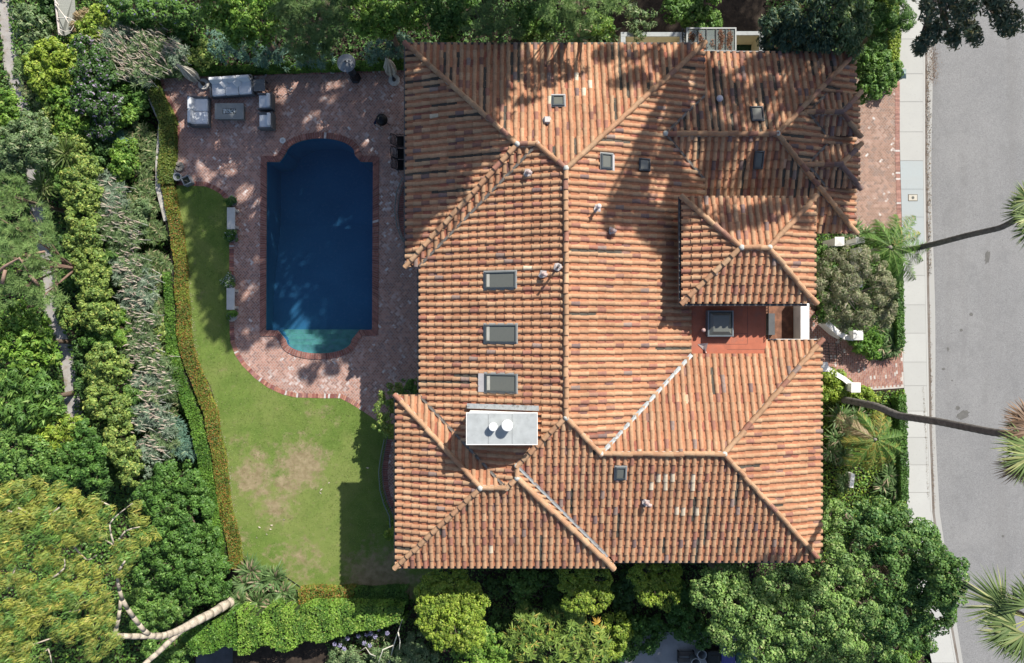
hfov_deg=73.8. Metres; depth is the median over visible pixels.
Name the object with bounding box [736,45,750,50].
rubbish bin
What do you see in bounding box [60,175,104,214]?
yellowgreen shrub
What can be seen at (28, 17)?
leafy shrub
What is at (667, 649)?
side drive
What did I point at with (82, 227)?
yellowgreen shrub
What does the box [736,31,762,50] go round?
yard wall
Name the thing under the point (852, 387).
gate pillar
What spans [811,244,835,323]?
leafy shrub
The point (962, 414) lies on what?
street stain
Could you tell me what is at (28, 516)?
eucalyptus tree
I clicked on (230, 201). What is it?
potted plant
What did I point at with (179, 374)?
clipped hedge
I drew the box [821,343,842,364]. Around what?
iron gate
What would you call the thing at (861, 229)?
strap leaved plant
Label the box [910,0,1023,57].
street tree
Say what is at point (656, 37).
yard wall
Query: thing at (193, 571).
ficus tree
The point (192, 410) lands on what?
clipped hedge
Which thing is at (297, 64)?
blue green shrub
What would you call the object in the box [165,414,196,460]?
shrub
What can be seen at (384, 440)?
iron railing
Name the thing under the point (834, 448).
strap leaved plant
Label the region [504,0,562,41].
broadleaf tree
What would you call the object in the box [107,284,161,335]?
echium clump
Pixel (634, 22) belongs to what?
sage shrub
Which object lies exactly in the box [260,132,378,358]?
swimming pool
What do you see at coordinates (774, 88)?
leaf litter
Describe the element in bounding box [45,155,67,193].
leafy shrub
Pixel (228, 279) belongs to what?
potted plant
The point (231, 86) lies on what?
sofa
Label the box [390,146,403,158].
slatted chair
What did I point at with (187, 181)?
square planter
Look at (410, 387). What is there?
leafy shrub
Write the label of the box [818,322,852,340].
garden wall
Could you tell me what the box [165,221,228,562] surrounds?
retaining wall
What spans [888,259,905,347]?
clipped hedge
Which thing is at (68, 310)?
leafy shrub
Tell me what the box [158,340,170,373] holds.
strap leaved plant
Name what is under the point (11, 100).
leafy shrub
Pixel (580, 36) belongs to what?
strap leaved plant
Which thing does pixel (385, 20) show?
broadleaf tree
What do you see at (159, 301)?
strap leaved plant
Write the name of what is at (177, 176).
empty pot
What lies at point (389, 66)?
closed umbrella
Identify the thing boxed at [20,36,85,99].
leafy shrub
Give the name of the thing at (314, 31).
pine tree
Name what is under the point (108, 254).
leafy shrub
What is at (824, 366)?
gate pillar
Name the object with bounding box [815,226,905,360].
front bed ivy
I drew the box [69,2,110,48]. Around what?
leafy shrub
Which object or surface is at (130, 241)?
echium clump
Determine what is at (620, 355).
tiled house
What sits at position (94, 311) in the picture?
yellowgreen shrub
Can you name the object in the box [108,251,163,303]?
echium clump
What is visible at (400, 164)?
slatted chair
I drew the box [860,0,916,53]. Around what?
feathery tree
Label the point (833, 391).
leafy shrub
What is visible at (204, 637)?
tall hedge
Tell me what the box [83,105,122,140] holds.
flowering bush
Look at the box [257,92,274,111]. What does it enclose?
armchair
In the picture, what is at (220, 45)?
blue green shrub
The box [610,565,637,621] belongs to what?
dark shrub
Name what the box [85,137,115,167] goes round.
leafy shrub
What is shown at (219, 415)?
leaf litter
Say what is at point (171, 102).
patio border
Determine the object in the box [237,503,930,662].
bed ivy
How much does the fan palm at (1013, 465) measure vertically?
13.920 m
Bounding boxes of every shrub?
[0,88,24,138]
[4,67,42,111]
[10,2,59,47]
[10,42,33,79]
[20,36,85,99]
[35,0,57,24]
[35,82,90,145]
[36,100,61,132]
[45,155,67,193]
[49,126,91,158]
[54,234,75,301]
[54,303,77,329]
[57,241,81,291]
[58,152,103,190]
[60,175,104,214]
[62,204,108,253]
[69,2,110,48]
[69,246,112,293]
[71,336,93,396]
[75,284,122,334]
[77,329,116,348]
[81,341,133,385]
[82,379,132,426]
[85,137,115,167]
[88,202,106,230]
[96,424,153,505]
[98,238,122,268]
[102,418,144,486]
[106,103,143,132]
[107,308,133,347]
[108,138,140,183]
[119,372,143,418]
[123,197,154,228]
[136,444,170,479]
[146,274,165,306]
[150,323,168,356]
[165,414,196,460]
[183,37,222,71]
[205,29,257,65]
[240,40,279,68]
[274,43,336,72]
[325,641,394,662]
[358,37,403,66]
[359,621,401,662]
[383,29,412,52]
[383,517,393,540]
[388,631,438,662]
[401,378,418,394]
[449,625,519,662]
[482,569,563,630]
[580,8,616,40]
[601,610,633,660]
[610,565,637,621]
[617,612,671,662]
[622,0,657,41]
[662,579,718,650]
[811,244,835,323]
[821,366,852,402]
[846,385,880,408]
[848,326,884,360]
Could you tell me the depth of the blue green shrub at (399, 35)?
34.70 m
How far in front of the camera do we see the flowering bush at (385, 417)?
33.67 m
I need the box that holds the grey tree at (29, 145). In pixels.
[0,108,68,173]
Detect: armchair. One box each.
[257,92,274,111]
[258,111,275,130]
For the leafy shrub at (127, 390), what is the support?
on the ground at (742, 14)
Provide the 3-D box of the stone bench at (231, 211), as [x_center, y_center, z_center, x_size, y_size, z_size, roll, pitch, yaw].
[-14.640,-5.904,35.769,0.459,0.455,1.140,0,90,0]
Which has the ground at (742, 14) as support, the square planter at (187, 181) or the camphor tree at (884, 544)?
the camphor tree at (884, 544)
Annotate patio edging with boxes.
[176,181,365,411]
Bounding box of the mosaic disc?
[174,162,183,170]
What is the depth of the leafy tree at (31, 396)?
33.70 m
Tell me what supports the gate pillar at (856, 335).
on the ground at (742, 14)
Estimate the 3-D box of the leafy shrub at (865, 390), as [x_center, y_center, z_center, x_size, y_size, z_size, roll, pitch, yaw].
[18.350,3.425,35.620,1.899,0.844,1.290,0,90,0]
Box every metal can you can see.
[689,654,700,662]
[695,646,706,659]
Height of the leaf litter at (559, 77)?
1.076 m
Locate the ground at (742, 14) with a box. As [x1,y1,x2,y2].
[0,0,956,662]
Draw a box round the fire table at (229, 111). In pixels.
[215,103,244,119]
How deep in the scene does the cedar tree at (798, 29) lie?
30.58 m
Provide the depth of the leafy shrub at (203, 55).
35.00 m
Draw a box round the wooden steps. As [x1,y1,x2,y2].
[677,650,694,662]
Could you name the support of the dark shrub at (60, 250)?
on the ground at (742, 14)
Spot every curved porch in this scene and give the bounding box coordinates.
[382,439,393,517]
[398,183,403,236]
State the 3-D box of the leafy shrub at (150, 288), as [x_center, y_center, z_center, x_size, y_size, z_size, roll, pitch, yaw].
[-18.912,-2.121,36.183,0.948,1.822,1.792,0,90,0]
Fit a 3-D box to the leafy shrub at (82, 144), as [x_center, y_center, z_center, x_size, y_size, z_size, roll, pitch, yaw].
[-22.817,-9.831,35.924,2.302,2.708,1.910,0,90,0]
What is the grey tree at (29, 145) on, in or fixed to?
on the ground at (742, 14)
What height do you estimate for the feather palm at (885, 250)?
2.840 m
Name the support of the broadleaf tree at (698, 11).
on the ground at (742, 14)
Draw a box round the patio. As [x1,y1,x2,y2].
[164,72,418,423]
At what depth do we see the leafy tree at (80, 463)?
34.51 m
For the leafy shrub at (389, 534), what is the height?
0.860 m
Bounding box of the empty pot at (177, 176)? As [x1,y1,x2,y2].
[173,173,182,180]
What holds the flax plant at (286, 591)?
on the lawn at (373, 564)
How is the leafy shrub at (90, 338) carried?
on the ground at (742, 14)
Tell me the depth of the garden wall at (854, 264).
35.45 m
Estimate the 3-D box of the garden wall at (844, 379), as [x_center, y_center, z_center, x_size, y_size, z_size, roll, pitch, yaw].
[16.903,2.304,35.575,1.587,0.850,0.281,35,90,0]
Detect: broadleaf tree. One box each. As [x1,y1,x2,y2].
[198,0,297,62]
[338,0,423,58]
[416,0,480,41]
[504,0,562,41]
[658,0,722,31]
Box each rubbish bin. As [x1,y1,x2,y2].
[703,643,720,662]
[716,639,734,662]
[732,641,750,662]
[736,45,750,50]
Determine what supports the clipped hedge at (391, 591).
on the ground at (742, 14)
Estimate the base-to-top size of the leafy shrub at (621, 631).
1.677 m
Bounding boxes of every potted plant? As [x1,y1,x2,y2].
[219,271,235,287]
[223,196,236,206]
[223,229,238,242]
[225,310,237,320]
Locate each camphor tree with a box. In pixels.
[689,563,814,662]
[784,498,889,662]
[832,495,969,662]
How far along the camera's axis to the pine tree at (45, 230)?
31.71 m
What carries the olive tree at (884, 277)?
on the ground at (742, 14)
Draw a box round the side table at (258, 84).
[253,79,267,92]
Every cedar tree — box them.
[755,0,844,54]
[826,0,874,63]
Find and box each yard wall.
[617,32,684,41]
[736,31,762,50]
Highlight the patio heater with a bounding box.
[337,54,360,82]
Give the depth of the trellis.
33.79 m
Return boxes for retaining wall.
[142,78,166,220]
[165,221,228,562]
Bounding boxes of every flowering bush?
[64,33,125,124]
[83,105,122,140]
[371,382,403,437]
[893,649,922,662]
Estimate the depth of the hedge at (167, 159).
35.58 m
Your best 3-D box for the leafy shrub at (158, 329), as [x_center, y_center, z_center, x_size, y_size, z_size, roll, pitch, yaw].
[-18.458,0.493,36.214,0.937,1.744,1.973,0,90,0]
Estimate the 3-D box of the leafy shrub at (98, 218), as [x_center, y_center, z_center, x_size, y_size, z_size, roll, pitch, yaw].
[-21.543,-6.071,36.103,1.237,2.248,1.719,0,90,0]
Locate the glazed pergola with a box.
[686,27,735,50]
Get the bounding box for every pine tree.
[0,171,67,216]
[0,198,74,310]
[263,0,355,64]
[458,0,525,43]
[532,0,629,35]
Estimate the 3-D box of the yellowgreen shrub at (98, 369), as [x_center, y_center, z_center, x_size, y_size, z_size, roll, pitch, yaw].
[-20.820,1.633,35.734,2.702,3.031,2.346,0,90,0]
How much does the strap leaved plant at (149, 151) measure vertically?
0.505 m
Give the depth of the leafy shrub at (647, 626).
35.17 m
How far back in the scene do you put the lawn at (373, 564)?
36.00 m
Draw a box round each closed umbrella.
[176,63,208,89]
[383,57,399,85]
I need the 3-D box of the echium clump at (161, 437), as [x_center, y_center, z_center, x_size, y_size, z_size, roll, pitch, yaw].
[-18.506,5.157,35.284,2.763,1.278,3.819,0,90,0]
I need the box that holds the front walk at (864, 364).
[809,307,902,387]
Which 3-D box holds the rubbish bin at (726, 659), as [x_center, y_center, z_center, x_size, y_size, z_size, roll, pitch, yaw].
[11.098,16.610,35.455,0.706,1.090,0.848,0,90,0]
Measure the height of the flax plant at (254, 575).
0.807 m
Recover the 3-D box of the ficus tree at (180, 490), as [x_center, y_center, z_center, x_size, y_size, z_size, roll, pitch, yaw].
[-16.758,9.254,35.417,3.740,3.436,5.842,-32,90,0]
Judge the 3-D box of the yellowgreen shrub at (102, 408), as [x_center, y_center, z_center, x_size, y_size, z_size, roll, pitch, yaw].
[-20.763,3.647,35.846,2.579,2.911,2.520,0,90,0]
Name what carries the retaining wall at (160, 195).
on the ground at (742, 14)
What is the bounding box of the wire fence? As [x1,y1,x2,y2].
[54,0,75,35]
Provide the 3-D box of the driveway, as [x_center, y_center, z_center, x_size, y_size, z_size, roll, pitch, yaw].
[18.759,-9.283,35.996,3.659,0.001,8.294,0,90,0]
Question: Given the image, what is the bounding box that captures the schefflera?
[502,602,612,662]
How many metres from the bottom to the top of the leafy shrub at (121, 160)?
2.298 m
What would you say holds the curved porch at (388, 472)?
on the lawn at (373, 564)
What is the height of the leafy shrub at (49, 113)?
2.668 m
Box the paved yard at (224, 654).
[196,645,232,662]
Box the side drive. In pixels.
[620,632,756,662]
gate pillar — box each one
[821,362,827,370]
[822,237,843,246]
[840,382,860,392]
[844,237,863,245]
[848,330,862,339]
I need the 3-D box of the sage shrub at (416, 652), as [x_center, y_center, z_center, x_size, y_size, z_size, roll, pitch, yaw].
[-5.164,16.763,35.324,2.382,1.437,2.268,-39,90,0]
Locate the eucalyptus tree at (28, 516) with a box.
[0,475,234,662]
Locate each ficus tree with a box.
[125,583,199,662]
[132,459,222,561]
[132,528,233,606]
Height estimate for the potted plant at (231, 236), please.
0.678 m
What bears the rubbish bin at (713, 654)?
on the side drive
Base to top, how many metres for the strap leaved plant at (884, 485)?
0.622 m
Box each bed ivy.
[135,0,898,79]
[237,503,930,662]
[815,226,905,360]
[821,380,906,557]
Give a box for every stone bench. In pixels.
[227,207,238,228]
[227,288,238,309]
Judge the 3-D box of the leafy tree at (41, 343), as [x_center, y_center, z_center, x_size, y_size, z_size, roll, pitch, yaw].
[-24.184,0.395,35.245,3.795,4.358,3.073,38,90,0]
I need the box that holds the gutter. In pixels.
[925,15,962,662]
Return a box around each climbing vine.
[100,0,204,28]
[118,9,204,47]
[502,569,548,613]
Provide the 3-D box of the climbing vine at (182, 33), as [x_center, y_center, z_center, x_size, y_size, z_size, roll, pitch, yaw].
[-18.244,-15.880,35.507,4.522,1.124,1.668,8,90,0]
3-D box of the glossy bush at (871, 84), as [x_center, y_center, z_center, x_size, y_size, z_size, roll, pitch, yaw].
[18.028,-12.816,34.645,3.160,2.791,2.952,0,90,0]
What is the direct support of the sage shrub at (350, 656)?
on the ground at (742, 14)
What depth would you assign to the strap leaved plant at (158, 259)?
35.99 m
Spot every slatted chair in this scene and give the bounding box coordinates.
[390,133,403,146]
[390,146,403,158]
[390,157,403,171]
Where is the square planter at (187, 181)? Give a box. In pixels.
[181,175,194,186]
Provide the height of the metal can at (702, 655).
0.804 m
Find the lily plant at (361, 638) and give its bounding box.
[332,627,395,650]
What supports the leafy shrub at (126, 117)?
on the ground at (742, 14)
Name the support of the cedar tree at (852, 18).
on the ground at (742, 14)
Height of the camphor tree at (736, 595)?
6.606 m
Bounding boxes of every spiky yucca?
[13,182,47,209]
[15,167,59,206]
[46,133,79,171]
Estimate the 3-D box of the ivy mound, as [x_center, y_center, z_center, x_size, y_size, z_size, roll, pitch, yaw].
[-20.003,-12.410,36.033,2.864,2.129,1.819,42,90,0]
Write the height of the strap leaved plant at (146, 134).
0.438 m
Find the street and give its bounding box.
[931,0,1023,662]
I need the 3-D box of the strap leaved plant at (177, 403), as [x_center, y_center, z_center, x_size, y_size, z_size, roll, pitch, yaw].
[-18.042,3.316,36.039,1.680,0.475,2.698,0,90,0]
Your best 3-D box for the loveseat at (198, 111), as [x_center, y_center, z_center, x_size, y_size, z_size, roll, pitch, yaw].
[-16.337,-11.485,35.594,1.015,0.804,1.520,0,90,0]
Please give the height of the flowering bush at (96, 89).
3.477 m
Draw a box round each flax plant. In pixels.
[227,589,283,621]
[228,551,288,597]
[270,578,301,605]
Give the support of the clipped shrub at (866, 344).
on the ground at (742, 14)
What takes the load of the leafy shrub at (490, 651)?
on the ground at (742, 14)
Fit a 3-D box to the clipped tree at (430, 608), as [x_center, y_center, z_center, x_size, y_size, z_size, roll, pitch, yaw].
[-2.879,13.242,33.932,3.767,4.213,4.548,0,90,0]
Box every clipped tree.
[414,569,490,653]
[556,569,614,615]
[626,563,682,612]
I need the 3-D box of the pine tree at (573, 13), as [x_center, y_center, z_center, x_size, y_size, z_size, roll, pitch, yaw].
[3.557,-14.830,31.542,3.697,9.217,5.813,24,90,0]
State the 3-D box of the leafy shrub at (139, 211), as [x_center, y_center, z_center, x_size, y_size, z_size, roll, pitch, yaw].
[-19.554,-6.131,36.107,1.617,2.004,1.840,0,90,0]
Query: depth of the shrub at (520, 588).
34.75 m
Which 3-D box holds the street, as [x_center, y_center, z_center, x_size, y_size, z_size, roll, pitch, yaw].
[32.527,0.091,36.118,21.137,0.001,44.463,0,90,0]
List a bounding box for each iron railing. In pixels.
[378,436,393,527]
[394,177,403,241]
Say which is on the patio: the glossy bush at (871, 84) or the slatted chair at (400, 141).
the slatted chair at (400, 141)
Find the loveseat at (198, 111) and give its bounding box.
[187,95,210,127]
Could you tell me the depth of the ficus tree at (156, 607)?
34.58 m
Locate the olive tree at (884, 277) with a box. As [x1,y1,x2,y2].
[815,244,899,332]
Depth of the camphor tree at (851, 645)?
29.57 m
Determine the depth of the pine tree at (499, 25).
29.86 m
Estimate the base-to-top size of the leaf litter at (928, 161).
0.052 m
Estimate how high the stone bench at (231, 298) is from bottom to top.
0.455 m
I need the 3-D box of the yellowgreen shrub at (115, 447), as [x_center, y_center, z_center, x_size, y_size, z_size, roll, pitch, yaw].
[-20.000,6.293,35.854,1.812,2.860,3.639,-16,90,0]
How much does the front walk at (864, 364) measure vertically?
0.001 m
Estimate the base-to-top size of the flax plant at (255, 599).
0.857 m
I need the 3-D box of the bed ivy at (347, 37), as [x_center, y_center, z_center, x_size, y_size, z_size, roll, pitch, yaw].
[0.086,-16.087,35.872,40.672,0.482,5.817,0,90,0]
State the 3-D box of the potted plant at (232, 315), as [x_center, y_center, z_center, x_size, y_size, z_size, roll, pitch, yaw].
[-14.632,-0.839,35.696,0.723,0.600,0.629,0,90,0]
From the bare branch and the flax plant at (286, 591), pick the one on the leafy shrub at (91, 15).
the bare branch
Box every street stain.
[956,410,969,419]
[985,251,989,263]
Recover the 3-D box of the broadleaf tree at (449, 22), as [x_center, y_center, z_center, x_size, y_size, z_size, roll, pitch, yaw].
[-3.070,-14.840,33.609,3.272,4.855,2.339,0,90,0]
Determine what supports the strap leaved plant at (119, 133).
on the ground at (742, 14)
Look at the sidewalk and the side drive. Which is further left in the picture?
the side drive
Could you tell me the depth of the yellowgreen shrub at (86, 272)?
34.60 m
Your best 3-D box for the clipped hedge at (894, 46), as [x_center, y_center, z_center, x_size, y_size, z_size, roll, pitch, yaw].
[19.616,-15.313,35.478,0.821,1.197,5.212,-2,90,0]
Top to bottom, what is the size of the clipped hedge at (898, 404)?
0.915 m
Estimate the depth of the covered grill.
35.16 m
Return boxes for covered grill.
[374,114,389,128]
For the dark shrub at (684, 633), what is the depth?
34.88 m
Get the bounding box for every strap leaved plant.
[106,123,136,148]
[122,120,156,148]
[125,176,160,215]
[131,141,158,182]
[138,212,168,246]
[145,248,173,292]
[154,296,166,334]
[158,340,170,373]
[158,373,181,417]
[548,18,621,41]
[822,402,868,465]
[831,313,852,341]
[835,461,899,499]
[839,217,874,246]
[877,325,906,361]
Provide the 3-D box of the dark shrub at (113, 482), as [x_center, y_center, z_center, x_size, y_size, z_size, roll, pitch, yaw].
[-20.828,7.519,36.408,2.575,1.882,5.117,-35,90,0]
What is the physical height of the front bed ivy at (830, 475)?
0.405 m
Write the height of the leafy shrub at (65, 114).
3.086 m
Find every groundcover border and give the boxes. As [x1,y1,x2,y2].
[160,183,218,415]
[203,407,242,569]
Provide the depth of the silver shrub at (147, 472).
35.48 m
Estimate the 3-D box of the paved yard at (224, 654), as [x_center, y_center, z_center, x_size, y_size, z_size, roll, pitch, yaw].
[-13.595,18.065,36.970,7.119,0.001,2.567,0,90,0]
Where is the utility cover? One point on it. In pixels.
(912, 197)
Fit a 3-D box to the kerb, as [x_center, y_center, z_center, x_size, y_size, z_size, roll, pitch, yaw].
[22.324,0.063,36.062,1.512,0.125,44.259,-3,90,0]
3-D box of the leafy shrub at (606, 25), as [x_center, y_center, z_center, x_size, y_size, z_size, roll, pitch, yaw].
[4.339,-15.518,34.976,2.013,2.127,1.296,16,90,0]
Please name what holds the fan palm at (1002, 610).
on the ground at (742, 14)
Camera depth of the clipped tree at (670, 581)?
32.79 m
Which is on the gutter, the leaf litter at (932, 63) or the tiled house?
the leaf litter at (932, 63)
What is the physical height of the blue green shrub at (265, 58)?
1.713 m
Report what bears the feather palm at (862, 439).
on the ground at (742, 14)
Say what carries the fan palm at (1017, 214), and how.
on the ground at (742, 14)
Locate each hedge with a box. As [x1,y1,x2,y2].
[145,77,178,184]
[158,59,403,78]
[162,272,194,402]
[180,393,226,569]
[181,603,242,656]
[236,594,408,655]
[298,583,357,604]
[350,583,409,604]
[875,0,901,88]
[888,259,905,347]
[891,393,909,502]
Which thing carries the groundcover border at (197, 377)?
on the ground at (742, 14)
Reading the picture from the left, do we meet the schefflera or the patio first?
the patio
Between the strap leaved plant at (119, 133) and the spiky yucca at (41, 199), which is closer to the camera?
the spiky yucca at (41, 199)
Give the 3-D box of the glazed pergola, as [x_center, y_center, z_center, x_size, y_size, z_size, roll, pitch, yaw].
[9.836,-14.403,34.778,2.464,2.365,1.190,0,90,0]
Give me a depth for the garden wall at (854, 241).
34.96 m
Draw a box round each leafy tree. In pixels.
[0,299,74,379]
[0,367,74,430]
[0,424,65,487]
[29,410,91,453]
[51,418,110,489]
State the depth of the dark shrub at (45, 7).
35.08 m
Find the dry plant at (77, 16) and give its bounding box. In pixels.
[68,7,88,33]
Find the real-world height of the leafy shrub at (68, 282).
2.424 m
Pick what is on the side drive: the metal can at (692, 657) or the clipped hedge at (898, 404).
the metal can at (692, 657)
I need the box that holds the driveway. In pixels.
[855,77,896,232]
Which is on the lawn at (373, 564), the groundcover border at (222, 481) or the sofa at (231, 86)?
the groundcover border at (222, 481)
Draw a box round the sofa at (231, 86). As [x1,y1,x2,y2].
[208,74,255,98]
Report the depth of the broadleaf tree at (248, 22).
30.91 m
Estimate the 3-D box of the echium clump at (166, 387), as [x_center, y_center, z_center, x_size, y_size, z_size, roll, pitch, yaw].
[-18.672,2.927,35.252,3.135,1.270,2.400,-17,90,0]
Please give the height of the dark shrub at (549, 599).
1.080 m
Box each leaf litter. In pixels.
[178,199,244,558]
[469,47,647,104]
[689,29,732,50]
[718,55,828,128]
[925,62,933,275]
[926,46,941,85]
[929,302,935,509]
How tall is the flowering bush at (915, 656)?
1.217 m
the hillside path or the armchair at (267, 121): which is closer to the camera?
the armchair at (267, 121)
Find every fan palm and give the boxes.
[838,396,1023,486]
[886,181,1023,256]
[901,549,1023,662]
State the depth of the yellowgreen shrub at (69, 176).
34.59 m
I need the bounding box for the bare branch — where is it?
[55,0,74,34]
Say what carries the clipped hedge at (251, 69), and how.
on the ground at (742, 14)
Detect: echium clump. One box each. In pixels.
[85,168,140,233]
[88,16,190,89]
[95,214,149,266]
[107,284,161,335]
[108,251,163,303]
[115,324,179,378]
[122,365,181,413]
[128,396,181,464]
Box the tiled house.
[392,39,863,571]
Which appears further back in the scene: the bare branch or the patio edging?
the patio edging
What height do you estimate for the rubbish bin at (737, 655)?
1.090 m
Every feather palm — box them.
[833,410,902,470]
[859,214,929,286]
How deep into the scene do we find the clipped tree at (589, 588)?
32.73 m
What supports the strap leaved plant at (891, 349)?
on the front bed ivy at (838, 248)
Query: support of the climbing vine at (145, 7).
on the ground at (742, 14)
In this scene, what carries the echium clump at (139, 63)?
on the ground at (742, 14)
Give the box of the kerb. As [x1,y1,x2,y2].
[923,13,956,662]
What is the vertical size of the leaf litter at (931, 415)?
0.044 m
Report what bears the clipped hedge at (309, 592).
on the ground at (742, 14)
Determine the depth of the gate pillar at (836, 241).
34.47 m
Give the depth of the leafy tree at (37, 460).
33.87 m
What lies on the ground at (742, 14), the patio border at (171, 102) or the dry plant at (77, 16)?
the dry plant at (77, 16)
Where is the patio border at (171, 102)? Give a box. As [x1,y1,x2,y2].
[160,70,403,183]
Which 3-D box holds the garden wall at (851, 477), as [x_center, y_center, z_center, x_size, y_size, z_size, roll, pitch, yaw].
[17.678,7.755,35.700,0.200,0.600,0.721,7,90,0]
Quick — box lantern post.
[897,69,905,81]
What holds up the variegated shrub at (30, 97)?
on the ground at (742, 14)
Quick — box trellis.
[682,28,685,41]
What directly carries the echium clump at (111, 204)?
on the ground at (742, 14)
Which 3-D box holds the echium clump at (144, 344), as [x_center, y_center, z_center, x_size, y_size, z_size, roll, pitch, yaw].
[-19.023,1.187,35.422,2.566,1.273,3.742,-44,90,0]
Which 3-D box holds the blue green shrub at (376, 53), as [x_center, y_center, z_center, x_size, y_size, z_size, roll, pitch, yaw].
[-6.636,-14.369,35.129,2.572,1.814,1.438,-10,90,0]
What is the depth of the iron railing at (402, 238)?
34.84 m
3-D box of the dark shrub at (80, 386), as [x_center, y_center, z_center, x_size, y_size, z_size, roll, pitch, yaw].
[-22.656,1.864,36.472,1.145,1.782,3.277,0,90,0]
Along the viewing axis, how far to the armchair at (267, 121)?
35.53 m
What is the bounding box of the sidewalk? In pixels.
[899,0,954,662]
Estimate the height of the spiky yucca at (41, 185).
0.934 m
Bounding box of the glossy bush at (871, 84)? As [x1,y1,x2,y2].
[855,46,903,104]
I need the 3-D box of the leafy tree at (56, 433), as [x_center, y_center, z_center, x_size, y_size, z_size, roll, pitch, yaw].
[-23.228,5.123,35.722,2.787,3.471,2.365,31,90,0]
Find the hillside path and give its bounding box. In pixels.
[0,0,81,426]
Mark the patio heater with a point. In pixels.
(345, 62)
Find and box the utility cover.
[908,194,917,200]
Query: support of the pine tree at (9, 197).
on the ground at (742, 14)
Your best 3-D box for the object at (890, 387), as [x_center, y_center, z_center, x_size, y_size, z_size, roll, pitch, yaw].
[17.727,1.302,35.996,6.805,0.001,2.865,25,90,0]
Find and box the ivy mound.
[106,74,149,120]
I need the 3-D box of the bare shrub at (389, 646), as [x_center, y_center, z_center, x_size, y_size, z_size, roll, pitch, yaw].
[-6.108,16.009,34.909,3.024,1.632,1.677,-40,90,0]
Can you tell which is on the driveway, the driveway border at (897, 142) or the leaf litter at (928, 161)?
the driveway border at (897, 142)
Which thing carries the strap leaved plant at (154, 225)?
on the ground at (742, 14)
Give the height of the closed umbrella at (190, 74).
2.751 m
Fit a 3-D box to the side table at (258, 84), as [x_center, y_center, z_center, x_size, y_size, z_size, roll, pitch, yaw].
[-13.174,-12.838,35.756,0.600,0.490,0.598,-2,90,0]
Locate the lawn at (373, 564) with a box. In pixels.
[176,185,438,599]
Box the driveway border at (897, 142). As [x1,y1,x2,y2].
[895,81,901,225]
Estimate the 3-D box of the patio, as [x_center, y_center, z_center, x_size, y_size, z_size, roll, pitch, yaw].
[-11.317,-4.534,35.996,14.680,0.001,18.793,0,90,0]
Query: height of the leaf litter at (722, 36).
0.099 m
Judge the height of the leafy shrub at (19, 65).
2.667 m
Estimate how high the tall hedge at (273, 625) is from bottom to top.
1.999 m
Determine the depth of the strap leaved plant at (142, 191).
36.00 m
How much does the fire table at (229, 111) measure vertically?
0.466 m
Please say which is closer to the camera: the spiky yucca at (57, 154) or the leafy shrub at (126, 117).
the spiky yucca at (57, 154)
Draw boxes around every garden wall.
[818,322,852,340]
[828,366,851,384]
[845,472,854,487]
[849,247,862,287]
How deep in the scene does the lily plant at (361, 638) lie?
35.57 m
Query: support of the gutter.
on the street
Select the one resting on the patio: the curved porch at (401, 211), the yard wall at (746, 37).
the curved porch at (401, 211)
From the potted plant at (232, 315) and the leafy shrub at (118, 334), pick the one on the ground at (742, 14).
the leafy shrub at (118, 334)

